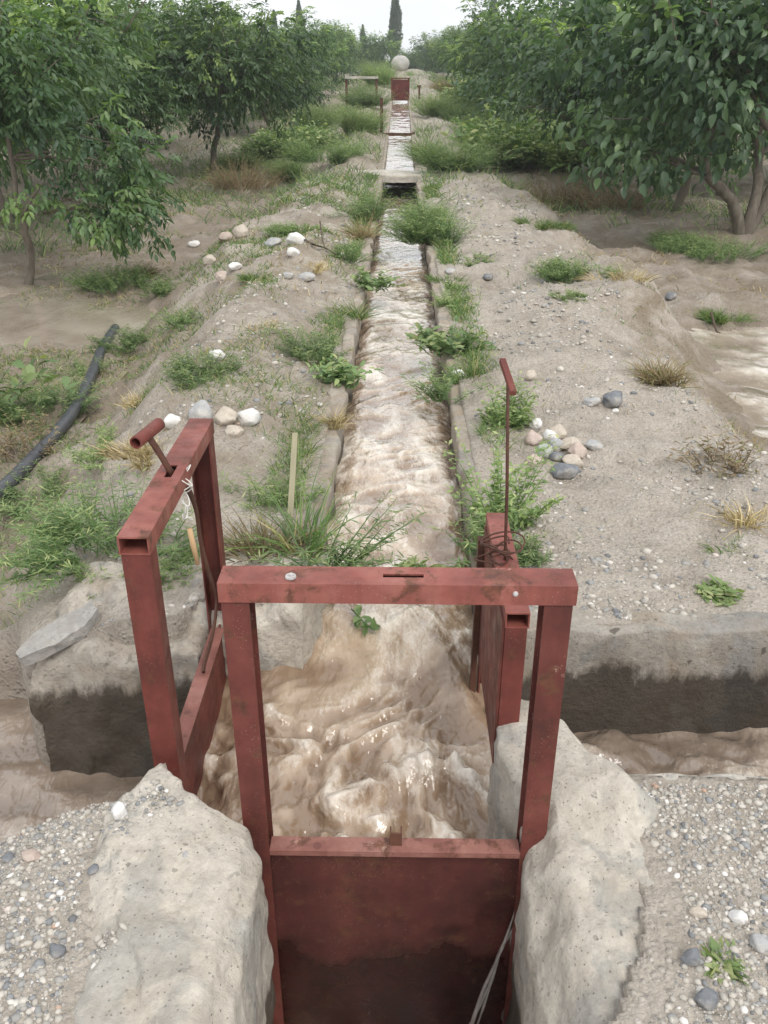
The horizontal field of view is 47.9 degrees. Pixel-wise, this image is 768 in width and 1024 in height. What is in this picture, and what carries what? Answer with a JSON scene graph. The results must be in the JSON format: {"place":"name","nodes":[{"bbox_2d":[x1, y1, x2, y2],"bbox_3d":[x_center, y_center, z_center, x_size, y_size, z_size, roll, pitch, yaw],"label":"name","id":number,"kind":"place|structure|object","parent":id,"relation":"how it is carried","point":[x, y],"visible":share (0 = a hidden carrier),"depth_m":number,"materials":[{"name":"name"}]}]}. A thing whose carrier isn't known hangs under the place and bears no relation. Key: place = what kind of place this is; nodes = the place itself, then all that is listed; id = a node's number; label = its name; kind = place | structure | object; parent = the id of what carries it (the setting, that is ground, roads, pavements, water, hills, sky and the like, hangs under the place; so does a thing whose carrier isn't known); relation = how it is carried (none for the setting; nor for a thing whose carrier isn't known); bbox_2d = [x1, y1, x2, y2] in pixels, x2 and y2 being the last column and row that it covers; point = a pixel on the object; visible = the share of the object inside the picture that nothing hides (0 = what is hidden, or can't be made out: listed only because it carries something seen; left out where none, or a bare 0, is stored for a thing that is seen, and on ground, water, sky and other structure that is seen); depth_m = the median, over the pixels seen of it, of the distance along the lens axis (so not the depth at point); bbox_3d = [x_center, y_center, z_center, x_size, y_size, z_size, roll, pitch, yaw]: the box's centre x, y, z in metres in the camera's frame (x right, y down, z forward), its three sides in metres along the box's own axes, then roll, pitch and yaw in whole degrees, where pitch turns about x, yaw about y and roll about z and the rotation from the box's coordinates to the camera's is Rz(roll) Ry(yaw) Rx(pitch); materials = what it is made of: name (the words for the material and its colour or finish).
{"place":"outdoors","nodes":[
{"label":"outdoors","id":0,"kind":"place"},
{"bbox_2d":[0,698,142,841],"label":"side canal water","id":1,"kind":"structure","parent":0,"point":[35,791],"depth_m":3.06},
{"bbox_2d":[197,198,491,838],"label":"canal water","id":2,"kind":"structure","parent":0,"point":[375,733],"depth_m":2.98,"materials":[{"name":"liquid"}]},
{"bbox_2d":[0,180,763,628],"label":"grass","id":3,"kind":"structure","parent":0,"point":[204,274],"depth_m":7.07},
{"bbox_2d":[0,68,767,1023],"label":"ground","id":4,"kind":"structure","parent":0,"point":[624,514],"depth_m":4.74,"materials":[{"name":"soil"}]},
{"bbox_2d":[0,459,73,521],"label":"weed","id":5,"kind":"object","parent":4,"relation":"on","point":[50,489],"visible":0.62,"depth_m":4.96,"materials":[{"name":"green plant"}]},
{"bbox_2d":[0,336,80,416],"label":"weed","id":6,"kind":"object","parent":4,"relation":"on","point":[28,374],"visible":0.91,"depth_m":6.02,"materials":[{"name":"green plant"}]},
{"bbox_2d":[0,405,84,461],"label":"weed","id":7,"kind":"object","parent":4,"relation":"on","point":[4,450],"visible":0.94,"depth_m":5.45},
{"bbox_2d":[0,367,114,428],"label":"weed","id":8,"kind":"object","parent":4,"relation":"on","point":[14,413],"visible":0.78,"depth_m":6.15,"materials":[{"name":"green plant"}]},
{"bbox_2d":[0,324,119,499],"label":"hose","id":9,"kind":"object","parent":4,"relation":"on","point":[66,419],"visible":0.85,"depth_m":5.80,"materials":[{"name":"black rubber"}]},
{"bbox_2d":[0,0,159,230],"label":"walnut tree","id":10,"kind":"object","parent":4,"relation":"on","point":[132,33],"visible":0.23,"depth_m":12.98,"materials":[{"name":"green plant"}]},
{"bbox_2d":[57,420,118,471],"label":"weed","id":11,"kind":"object","parent":4,"relation":"on","point":[86,455],"visible":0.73,"depth_m":4.46,"materials":[{"name":"green plant"}]},
{"bbox_2d":[0,0,185,284],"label":"walnut tree","id":12,"kind":"object","parent":4,"relation":"on","point":[30,91],"visible":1,"depth_m":9.19,"materials":[{"name":"green plant"}]},
{"bbox_2d":[0,253,202,422],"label":"puddle water","id":13,"kind":"structure","parent":4,"relation":"on","point":[69,321],"depth_m":8.86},
{"bbox_2d":[52,256,171,293],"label":"weed","id":14,"kind":"object","parent":4,"relation":"on","point":[84,283],"visible":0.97,"depth_m":9.71,"materials":[{"name":"green plant"}]},
{"bbox_2d":[29,561,208,777],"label":"side canal wall","id":15,"kind":"structure","parent":4,"relation":"on","point":[87,705],"depth_m":2.95,"materials":[{"name":"concrete"}]},
{"bbox_2d":[16,601,99,666],"bbox_3d":[-1.087,0.410,2.896,0.289,0.054,0.128,-26,41,-24],"label":"flat stone","id":16,"kind":"object","parent":15,"relation":"on","point":[66,630],"visible":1,"depth_m":2.87,"materials":[{"name":"stone"}]},
{"bbox_2d":[73,428,166,477],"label":"weed","id":17,"kind":"object","parent":4,"relation":"on","point":[140,454],"visible":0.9,"depth_m":4.00,"materials":[{"name":"plant"}]},
{"bbox_2d":[0,460,245,606],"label":"weed","id":18,"kind":"object","parent":4,"relation":"on","point":[55,536],"visible":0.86,"depth_m":3.30,"materials":[{"name":"green plant"}]},
{"bbox_2d":[47,19,200,189],"bbox_3d":[-5.478,-7.399,16.141,3.842,3.116,4.516,-17,32,-31],"label":"walnut tree","id":19,"kind":"object","parent":4,"relation":"on","point":[132,111],"visible":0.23,"depth_m":16.16,"materials":[{"name":"green plant"}]},
{"bbox_2d":[82,323,165,353],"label":"weed","id":20,"kind":"object","parent":4,"relation":"on","point":[128,342],"visible":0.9,"depth_m":7.65,"materials":[{"name":"green plant"}]},
{"bbox_2d":[120,543,201,590],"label":"weed","id":21,"kind":"object","parent":4,"relation":"on","point":[184,561],"visible":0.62,"depth_m":3.13,"materials":[{"name":"green plant"}]},
{"bbox_2d":[73,763,275,1023],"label":"concrete block","id":22,"kind":"structure","parent":4,"relation":"on","point":[194,947],"depth_m":1.84,"materials":[{"name":"concrete"}]},
{"bbox_2d":[116,418,226,795],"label":"sluice gate","id":23,"kind":"structure","parent":22,"relation":"attached to","point":[180,745],"depth_m":2.26,"materials":[{"name":"red metal"}]},
{"bbox_2d":[150,301,202,329],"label":"weed","id":24,"kind":"object","parent":4,"relation":"on","point":[177,319],"visible":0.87,"depth_m":7.33,"materials":[{"name":"green plant"}]},
{"bbox_2d":[60,0,321,172],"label":"walnut tree","id":25,"kind":"object","parent":4,"relation":"on","point":[220,73],"visible":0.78,"depth_m":17.16,"materials":[{"name":"green plant"}]},
{"bbox_2d":[155,344,249,387],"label":"weed","id":26,"kind":"object","parent":4,"relation":"on","point":[185,369],"visible":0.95,"depth_m":4.84,"materials":[{"name":"green plant"}]},
{"bbox_2d":[198,146,267,170],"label":"weed","id":27,"kind":"object","parent":4,"relation":"on","point":[250,157],"visible":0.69,"depth_m":19.13,"materials":[{"name":"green plant"}]},
{"bbox_2d":[189,146,289,191],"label":"weed","id":28,"kind":"object","parent":4,"relation":"on","point":[255,181],"visible":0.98,"depth_m":16.97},
{"bbox_2d":[188,552,327,676],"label":"concrete block","id":29,"kind":"structure","parent":4,"relation":"on","point":[289,634],"depth_m":2.99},
{"bbox_2d":[231,133,288,158],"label":"weed","id":30,"kind":"object","parent":4,"relation":"on","point":[263,150],"visible":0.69,"depth_m":20.33,"materials":[{"name":"green plant"}]},
{"bbox_2d":[180,496,341,578],"bbox_3d":[-0.482,0.113,3.248,0.728,0.280,0.655,0,27,1],"label":"weed","id":31,"kind":"object","parent":4,"relation":"on","point":[250,544],"visible":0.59,"depth_m":3.27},
{"bbox_2d":[202,10,338,134],"bbox_3d":[-3.200,-11.984,23.910,4.269,3.215,3.907,4,27,8],"label":"walnut tree","id":32,"kind":"object","parent":4,"relation":"on","point":[303,93],"visible":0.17,"depth_m":23.52,"materials":[{"name":"green plant"}]},
{"bbox_2d":[218,462,331,510],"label":"weed","id":33,"kind":"object","parent":4,"relation":"on","point":[321,490],"visible":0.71,"depth_m":3.63,"materials":[{"name":"green plant"}]},
{"bbox_2d":[173,458,381,565],"bbox_3d":[-0.319,-0.012,3.301,0.742,0.310,0.894,10,28,19],"label":"weed","id":34,"kind":"object","parent":4,"relation":"on","point":[316,535],"visible":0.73,"depth_m":3.29,"materials":[{"name":"green plant"}]},
{"bbox_2d":[260,155,316,180],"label":"weed","id":35,"kind":"object","parent":4,"relation":"on","point":[291,166],"visible":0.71,"depth_m":18.15,"materials":[{"name":"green plant"}]},
{"bbox_2d":[257,221,325,235],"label":"weed","id":36,"kind":"object","parent":4,"relation":"on","point":[283,229],"visible":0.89,"depth_m":9.62,"materials":[{"name":"green plant"}]},
{"bbox_2d":[286,433,297,540],"bbox_3d":[-0.375,-0.091,3.515,0.025,0.014,0.600,0,55,-1],"label":"stake","id":37,"kind":"object","parent":4,"relation":"on","point":[291,495],"visible":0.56,"depth_m":3.55,"materials":[{"name":"brown wood"}]},
{"bbox_2d":[245,114,342,154],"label":"weed","id":38,"kind":"object","parent":4,"relation":"on","point":[311,133],"visible":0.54,"depth_m":20.54,"materials":[{"name":"green plant"}]},
{"bbox_2d":[258,313,353,371],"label":"weed","id":39,"kind":"object","parent":4,"relation":"on","point":[312,349],"visible":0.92,"depth_m":5.39,"materials":[{"name":"green plant"}]},
{"bbox_2d":[263,6,348,86],"bbox_3d":[-3.014,-16.841,32.093,3.915,3.222,4.278,-24,35,-39],"label":"walnut tree","id":40,"kind":"object","parent":4,"relation":"on","point":[327,63],"visible":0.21,"depth_m":31.23,"materials":[{"name":"green plant"}]},
{"bbox_2d":[271,130,376,163],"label":"weed","id":41,"kind":"object","parent":4,"relation":"on","point":[308,155],"visible":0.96,"depth_m":17.00,"materials":[{"name":"green plant"}]},
{"bbox_2d":[286,97,363,127],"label":"weed","id":42,"kind":"object","parent":4,"relation":"on","point":[322,116],"visible":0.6,"depth_m":26.36,"materials":[{"name":"green plant"}]},
{"bbox_2d":[288,21,362,93],"bbox_3d":[-3.017,-18.927,36.238,3.982,3.000,3.645,7,28,14],"label":"walnut tree","id":43,"kind":"object","parent":4,"relation":"on","point":[340,53],"visible":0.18,"depth_m":36.39,"materials":[{"name":"green plant"}]},
{"bbox_2d":[300,401,364,432],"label":"weed","id":44,"kind":"object","parent":4,"relation":"on","point":[338,422],"visible":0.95,"depth_m":4.44,"materials":[{"name":"plant"}]},
{"bbox_2d":[243,478,431,566],"bbox_3d":[-0.167,0.095,3.083,0.693,0.306,0.576,0,27,1],"label":"weed","id":45,"kind":"object","parent":4,"relation":"on","point":[352,561],"visible":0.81,"depth_m":3.09,"materials":[{"name":"green plant"}]},
{"bbox_2d":[303,176,382,559],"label":"canal wall","id":46,"kind":"structure","parent":4,"relation":"on","point":[341,396],"depth_m":4.75,"materials":[{"name":"concrete"}]},
{"bbox_2d":[349,265,408,293],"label":"weed","id":47,"kind":"object","parent":46,"relation":"on","point":[380,284],"visible":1,"depth_m":7.29,"materials":[{"name":"green plant"}]},
{"bbox_2d":[304,353,383,388],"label":"weed","id":48,"kind":"object","parent":4,"relation":"on","point":[342,369],"visible":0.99,"depth_m":5.00,"materials":[{"name":"green plant"}]},
{"bbox_2d":[316,230,384,262],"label":"weed","id":49,"kind":"object","parent":4,"relation":"on","point":[340,254],"visible":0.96,"depth_m":7.98,"materials":[{"name":"green plant"}]},
{"bbox_2d":[325,100,394,132],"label":"weed","id":50,"kind":"object","parent":4,"relation":"on","point":[353,118],"visible":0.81,"depth_m":20.85,"materials":[{"name":"green plant"}]},
{"bbox_2d":[327,210,396,241],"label":"weed","id":51,"kind":"object","parent":4,"relation":"on","point":[368,233],"visible":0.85,"depth_m":9.59,"materials":[{"name":"plant"}]},
{"bbox_2d":[330,82,398,106],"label":"weed","id":52,"kind":"object","parent":4,"relation":"on","point":[363,99],"visible":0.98,"depth_m":27.13,"materials":[{"name":"green plant"}]},
{"bbox_2d":[345,52,408,84],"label":"weed","id":53,"kind":"object","parent":4,"relation":"on","point":[383,78],"visible":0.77,"depth_m":36.56,"materials":[{"name":"green plant"}]},
{"bbox_2d":[352,26,402,68],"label":"walnut tree","id":54,"kind":"object","parent":4,"relation":"on","point":[379,50],"visible":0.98,"depth_m":66.64,"materials":[{"name":"green plant"}]},
{"bbox_2d":[0,68,767,257],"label":"grass","id":55,"kind":"structure","parent":4,"relation":"on","point":[433,76],"depth_m":15.55,"materials":[{"name":"green plant"}]},
{"bbox_2d":[231,168,540,524],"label":"grass","id":56,"kind":"structure","parent":4,"relation":"on","point":[452,287],"depth_m":5.54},
{"bbox_2d":[387,0,402,58],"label":"poplar tree","id":57,"kind":"object","parent":4,"relation":"on","point":[395,23],"visible":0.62,"depth_m":102.56,"materials":[{"name":"green plant"}]},
{"bbox_2d":[351,169,478,193],"bbox_3d":[0.559,-5.900,15.892,2.477,0.678,1.018,0,27,1],"label":"culvert","id":58,"kind":"object","parent":4,"relation":"on","point":[397,176],"visible":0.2,"depth_m":15.45,"materials":[{"name":"concrete"}]},
{"bbox_2d":[369,124,465,161],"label":"weed","id":59,"kind":"object","parent":4,"relation":"on","point":[409,147],"visible":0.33,"depth_m":17.09,"materials":[{"name":"green plant"}]},
{"bbox_2d":[359,185,483,250],"bbox_3d":[0.478,-3.185,9.273,1.309,0.610,1.382,11,29,21],"label":"weed","id":60,"kind":"object","parent":4,"relation":"on","point":[420,226],"visible":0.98,"depth_m":9.18,"materials":[{"name":"green plant"}]},
{"bbox_2d":[406,32,442,71],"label":"walnut tree","id":61,"kind":"object","parent":4,"relation":"on","point":[422,55],"visible":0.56,"depth_m":70.19,"materials":[{"name":"green plant"}]},
{"bbox_2d":[401,87,466,115],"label":"weed","id":62,"kind":"object","parent":4,"relation":"on","point":[429,111],"visible":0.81,"depth_m":25.45,"materials":[{"name":"green plant"}]},
{"bbox_2d":[416,178,484,613],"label":"canal wall","id":63,"kind":"structure","parent":4,"relation":"on","point":[456,411],"depth_m":4.64,"materials":[{"name":"concrete"}]},
{"bbox_2d":[400,350,487,403],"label":"weed","id":64,"kind":"object","parent":63,"relation":"on","point":[442,393],"visible":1,"depth_m":4.79,"materials":[{"name":"green plant"}]},
{"bbox_2d":[404,315,496,356],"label":"weed","id":65,"kind":"object","parent":4,"relation":"on","point":[431,342],"visible":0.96,"depth_m":5.59,"materials":[{"name":"green plant"}]},
{"bbox_2d":[397,129,521,171],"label":"weed","id":66,"kind":"object","parent":4,"relation":"on","point":[435,158],"visible":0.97,"depth_m":15.30,"materials":[{"name":"green plant"}]},
{"bbox_2d":[431,346,491,386],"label":"weed","id":67,"kind":"object","parent":4,"relation":"on","point":[471,374],"visible":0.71,"depth_m":5.12,"materials":[{"name":"green plant"}]},
{"bbox_2d":[430,90,511,124],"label":"weed","id":68,"kind":"object","parent":4,"relation":"on","point":[450,112],"visible":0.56,"depth_m":25.05,"materials":[{"name":"green plant"}]},
{"bbox_2d":[429,66,534,115],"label":"weed","id":69,"kind":"object","parent":4,"relation":"on","point":[452,92],"visible":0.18,"depth_m":27.90,"materials":[{"name":"green plant"}]},
{"bbox_2d":[427,487,540,566],"bbox_3d":[0.381,0.060,3.281,0.363,0.190,0.608,14,30,26],"label":"weed","id":70,"kind":"object","parent":4,"relation":"on","point":[475,532],"visible":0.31,"depth_m":3.27,"materials":[{"name":"green plant"}]},
{"bbox_2d":[443,412,565,530],"bbox_3d":[0.471,-0.117,3.349,0.491,0.440,0.543,0,27,1],"label":"weed","id":71,"kind":"object","parent":4,"relation":"on","point":[537,511],"visible":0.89,"depth_m":3.42,"materials":[{"name":"green plant"}]},
{"bbox_2d":[438,96,573,168],"bbox_3d":[3.022,-8.136,19.449,3.654,2.233,3.419,12,29,23],"label":"weed","id":72,"kind":"object","parent":4,"relation":"on","point":[514,145],"visible":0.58,"depth_m":18.90,"materials":[{"name":"green plant"}]},
{"bbox_2d":[475,370,541,430],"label":"weed","id":73,"kind":"object","parent":4,"relation":"on","point":[520,415],"visible":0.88,"depth_m":4.39,"materials":[{"name":"green plant"}]},
{"bbox_2d":[439,0,589,118],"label":"walnut tree","id":74,"kind":"object","parent":4,"relation":"on","point":[478,52],"visible":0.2,"depth_m":24.41,"materials":[{"name":"green plant"}]},
{"bbox_2d":[510,527,554,567],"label":"weed","id":75,"kind":"object","parent":4,"relation":"on","point":[532,553],"visible":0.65,"depth_m":3.20,"materials":[{"name":"green plant"}]},
{"bbox_2d":[450,0,633,131],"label":"fruit tree","id":76,"kind":"object","parent":4,"relation":"on","point":[515,22],"visible":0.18,"depth_m":19.85,"materials":[{"name":"green plant"}]},
{"bbox_2d":[510,215,580,231],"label":"weed","id":77,"kind":"object","parent":4,"relation":"on","point":[545,226],"visible":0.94,"depth_m":9.99,"materials":[{"name":"green plant"}]},
{"bbox_2d":[508,159,614,211],"bbox_3d":[3.110,-5.836,15.337,2.422,0.828,2.590,20,33,34],"label":"weed","id":78,"kind":"object","parent":4,"relation":"on","point":[560,194],"visible":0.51,"depth_m":15.24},
{"bbox_2d":[486,700,658,1023],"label":"concrete block","id":79,"kind":"structure","parent":4,"relation":"on","point":[576,952],"depth_m":1.97,"materials":[{"name":"concrete"}]},
{"bbox_2d":[217,566,578,1023],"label":"sluice gate","id":80,"kind":"structure","parent":79,"relation":"attached to","point":[395,928],"depth_m":2.17,"materials":[{"name":"metal"}]},
{"bbox_2d":[469,358,530,762],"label":"sluice gate","id":81,"kind":"structure","parent":79,"relation":"attached to","point":[499,638],"depth_m":2.33,"materials":[{"name":"red metal"}]},
{"bbox_2d":[474,531,525,565],"bbox_3d":[0.322,0.107,2.401,0.141,0.075,0.112,0,27,1],"label":"wire","id":82,"kind":"object","parent":81,"relation":"on","point":[507,553],"visible":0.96,"depth_m":2.39,"materials":[{"name":"metal"}]},
{"bbox_2d":[521,123,631,171],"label":"weed","id":83,"kind":"object","parent":4,"relation":"on","point":[557,157],"visible":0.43,"depth_m":18.30,"materials":[{"name":"green plant"}]},
{"bbox_2d":[523,253,630,283],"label":"weed","id":84,"kind":"object","parent":4,"relation":"on","point":[557,270],"visible":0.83,"depth_m":7.32,"materials":[{"name":"green plant"}]},
{"bbox_2d":[479,0,679,190],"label":"fruit tree","id":85,"kind":"object","parent":4,"relation":"on","point":[543,98],"visible":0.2,"depth_m":16.23,"materials":[{"name":"green plant"}]},
{"bbox_2d":[561,173,658,210],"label":"weed","id":86,"kind":"object","parent":4,"relation":"on","point":[623,204],"visible":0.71,"depth_m":14.31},
{"bbox_2d":[505,0,767,234],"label":"fruit tree","id":87,"kind":"object","parent":4,"relation":"on","point":[712,59],"visible":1,"depth_m":10.32,"materials":[{"name":"green plant"}]},
{"bbox_2d":[521,609,767,733],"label":"side canal wall","id":88,"kind":"structure","parent":4,"relation":"on","point":[650,672],"depth_m":2.87,"materials":[{"name":"concrete"}]},
{"bbox_2d":[531,0,767,211],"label":"walnut tree","id":89,"kind":"object","parent":4,"relation":"on","point":[684,188],"visible":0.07,"depth_m":13.61,"materials":[{"name":"green plant"}]},
{"bbox_2d":[619,351,715,390],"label":"weed","id":90,"kind":"object","parent":4,"relation":"on","point":[656,376],"visible":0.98,"depth_m":4.85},
{"bbox_2d":[637,225,767,263],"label":"weed","id":91,"kind":"object","parent":4,"relation":"on","point":[690,243],"visible":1,"depth_m":10.57,"materials":[{"name":"green plant"}]},
{"bbox_2d":[694,987,718,1010],"bbox_3d":[0.622,0.937,1.664,0.045,0.042,0.036,-18,32,-32],"label":"stone","id":92,"kind":"object","parent":4,"relation":"on","point":[706,998],"visible":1,"depth_m":1.65,"materials":[{"name":"stone"}]},
{"bbox_2d":[667,426,767,477],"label":"weed","id":93,"kind":"object","parent":4,"relation":"on","point":[730,460],"visible":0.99,"depth_m":3.88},
{"bbox_2d":[695,573,745,605],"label":"weed","id":94,"kind":"object","parent":4,"relation":"on","point":[709,592],"visible":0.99,"depth_m":3.01,"materials":[{"name":"green plant"}]},
{"bbox_2d":[684,492,767,539],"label":"weed","id":95,"kind":"object","parent":4,"relation":"on","point":[750,522],"visible":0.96,"depth_m":3.46,"materials":[{"name":"plant"}]},
{"bbox_2d":[689,305,762,325],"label":"weed","id":96,"kind":"object","parent":4,"relation":"on","point":[718,318],"visible":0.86,"depth_m":8.29,"materials":[{"name":"green plant"}]},
{"bbox_2d":[700,936,752,986],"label":"weed","id":97,"kind":"object","parent":4,"relation":"on","point":[729,966],"visible":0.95,"depth_m":1.73,"materials":[{"name":"green plant"}]},
{"bbox_2d":[0,779,767,1023],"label":"gravel","id":98,"kind":"structure","parent":0,"point":[21,1004],"depth_m":1.90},
{"bbox_2d":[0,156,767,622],"bbox_3d":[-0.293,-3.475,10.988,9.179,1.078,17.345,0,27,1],"label":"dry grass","id":99,"kind":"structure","parent":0,"point":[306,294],"depth_m":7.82,"materials":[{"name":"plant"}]},
{"bbox_2d":[383,79,415,188],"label":"canal water","id":100,"kind":"structure","parent":0,"point":[400,118],"depth_m":21.36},
{"bbox_2d":[43,0,763,73],"label":"sky","id":101,"kind":"structure","parent":0,"point":[418,16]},
{"bbox_2d":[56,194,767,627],"bbox_3d":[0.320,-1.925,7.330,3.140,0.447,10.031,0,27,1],"label":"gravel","id":102,"kind":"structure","parent":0,"point":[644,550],"depth_m":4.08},
{"bbox_2d":[314,181,406,221],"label":"weed","id":103,"kind":"object","parent":102,"relation":"on","point":[369,205],"visible":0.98,"depth_m":10.61,"materials":[{"name":"green plant"}]},
{"bbox_2d":[469,912,513,1023],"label":"leak","id":104,"kind":"object","parent":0,"point":[483,996],"visible":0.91,"depth_m":2.27,"materials":[{"name":"liquid"}]},
{"bbox_2d":[521,699,767,776],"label":"side canal water","id":105,"kind":"structure","parent":0,"point":[744,751],"depth_m":2.88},
{"bbox_2d":[688,327,767,437],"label":"stream water","id":106,"kind":"structure","parent":0,"point":[740,358],"depth_m":7.23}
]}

